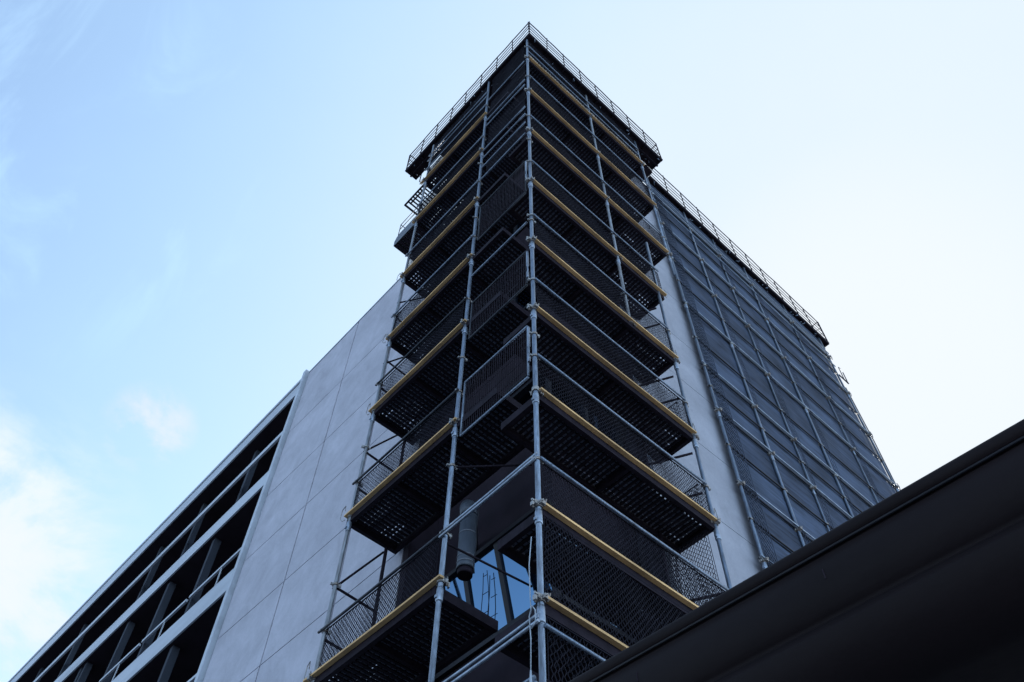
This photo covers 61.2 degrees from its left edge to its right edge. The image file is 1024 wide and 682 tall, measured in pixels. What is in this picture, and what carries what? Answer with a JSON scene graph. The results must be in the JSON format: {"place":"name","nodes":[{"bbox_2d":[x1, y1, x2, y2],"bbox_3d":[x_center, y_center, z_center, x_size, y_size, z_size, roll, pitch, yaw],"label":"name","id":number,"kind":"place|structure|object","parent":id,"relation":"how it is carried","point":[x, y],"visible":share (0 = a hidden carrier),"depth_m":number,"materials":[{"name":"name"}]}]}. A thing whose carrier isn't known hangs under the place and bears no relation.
{"place":"outdoors","nodes":[
{"label":"outdoors","id":0,"kind":"place"},
{"bbox_2d":[8,369,308,681],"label":"gallery block","id":1,"kind":"structure","parent":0,"point":[154,607],"depth_m":20.36,"materials":[{"name":"paint"}]},
{"bbox_2d":[0,0,1023,681],"label":"sky","id":2,"kind":"structure","parent":0,"point":[200,200],"materials":[{"name":"blue"}]},
{"bbox_2d":[203,60,886,681],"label":"concrete tower","id":3,"kind":"structure","parent":0,"point":[273,622],"depth_m":13.02,"materials":[{"name":"paint"}]},
{"bbox_2d":[456,499,477,580],"bbox_3d":[-0.498,2.407,9.554,0.210,1.254,1.088,2,-56,-1],"label":"exhaust duct","id":4,"kind":"object","parent":3,"relation":"attached to","point":[467,544],"visible":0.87,"depth_m":9.07,"materials":[{"name":"metal"}]},
{"bbox_2d":[473,500,478,573],"bbox_3d":[-0.384,2.039,9.119,0.014,1.065,0.081,37,-63,-22],"label":"loose cable","id":5,"kind":"object","parent":4,"relation":"hanging from","point":[476,540],"visible":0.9,"depth_m":9.01,"materials":[{"name":"black"}]},
{"bbox_2d":[481,572,488,614],"bbox_3d":[-0.291,2.861,9.221,0.086,0.764,0.362,6,-56,-3],"label":"rope ladder","id":6,"kind":"object","parent":3,"relation":"on","point":[485,593],"visible":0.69,"depth_m":9.28,"materials":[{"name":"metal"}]},
{"bbox_2d":[426,500,561,681],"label":"window","id":7,"kind":"structure","parent":3,"relation":"in","point":[509,598],"depth_m":9.23,"materials":[{"name":"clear glass"}]},
{"bbox_2d":[445,362,551,482],"bbox_3d":[-0.250,1.256,11.780,0.130,1.173,2.135,37,-63,-22],"label":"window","id":8,"kind":"structure","parent":3,"relation":"in","point":[522,395],"depth_m":11.80,"materials":[{"name":"black glass"}]},
{"bbox_2d":[474,266,545,327],"bbox_3d":[-0.227,-0.396,14.241,0.130,1.203,2.135,37,-63,-22],"label":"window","id":9,"kind":"structure","parent":3,"relation":"in","point":[523,298],"depth_m":14.05,"materials":[{"name":"black glass"}]},
{"bbox_2d":[507,218,525,236],"bbox_3d":[-0.204,-2.012,16.649,0.130,1.203,2.135,37,-63,-22],"label":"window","id":10,"kind":"structure","parent":3,"relation":"in","point":[519,224],"depth_m":16.33,"materials":[{"name":"black glass"}]},
{"bbox_2d":[551,371,623,448],"bbox_3d":[1.002,1.075,11.533,1.348,0.984,0.100,37,-63,-22],"label":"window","id":11,"kind":"structure","parent":3,"relation":"in","point":[556,391],"depth_m":11.68,"materials":[{"name":"black glass"}]},
{"bbox_2d":[559,534,648,645],"bbox_3d":[0.980,2.627,9.221,1.348,1.114,0.100,37,-63,-22],"label":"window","id":12,"kind":"structure","parent":3,"relation":"in","point":[571,599],"depth_m":8.70,"materials":[{"name":"black glass"}]},
{"label":"ground","id":13,"kind":"structure","parent":0,"visible":0},
{"bbox_2d":[303,39,731,681],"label":"corner scaffold","id":14,"kind":"object","parent":13,"relation":"on","point":[587,205],"visible":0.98,"depth_m":10.56,"materials":[{"name":"metal"}]},
{"bbox_2d":[394,206,437,258],"bbox_3d":[-1.912,-2.510,19.148,0.697,0.953,1.290,37,-63,-22],"label":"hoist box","id":15,"kind":"object","parent":14,"relation":"attached to","point":[402,242],"visible":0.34,"depth_m":18.93,"materials":[{"name":"metal"}]},
{"bbox_2d":[404,180,436,214],"bbox_3d":[-1.929,-3.426,20.356,0.600,0.090,1.200,37,-63,-22],"label":"slatted bracket","id":16,"kind":"object","parent":14,"relation":"attached to","point":[414,199],"visible":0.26,"depth_m":20.38,"materials":[{"name":"metal"}]},
{"bbox_2d":[529,537,535,681],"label":"tie rope","id":17,"kind":"object","parent":14,"relation":"attached to","point":[530,678],"visible":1,"depth_m":6.38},
{"bbox_2d":[405,21,662,181],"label":"corner walkway","id":18,"kind":"structure","parent":14,"relation":"on","point":[651,159],"depth_m":20.77,"materials":[{"name":"metal"}]},
{"bbox_2d":[647,177,900,568],"bbox_3d":[6.034,4.120,13.957,7.613,21.880,0.194,37,-63,-22],"label":"netted scaffold","id":19,"kind":"object","parent":13,"relation":"on","point":[756,485],"visible":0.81,"depth_m":17.23,"materials":[{"name":"metal"}]},
{"bbox_2d":[644,168,828,348],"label":"long walkway","id":20,"kind":"structure","parent":19,"relation":"attached to","point":[727,251],"depth_m":23.18,"materials":[{"name":"metal"}]},
{"bbox_2d":[569,419,1023,681],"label":"canopy","id":21,"kind":"object","parent":13,"relation":"on","point":[921,579],"visible":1,"depth_m":2.04,"materials":[{"name":"metal"}]}
]}

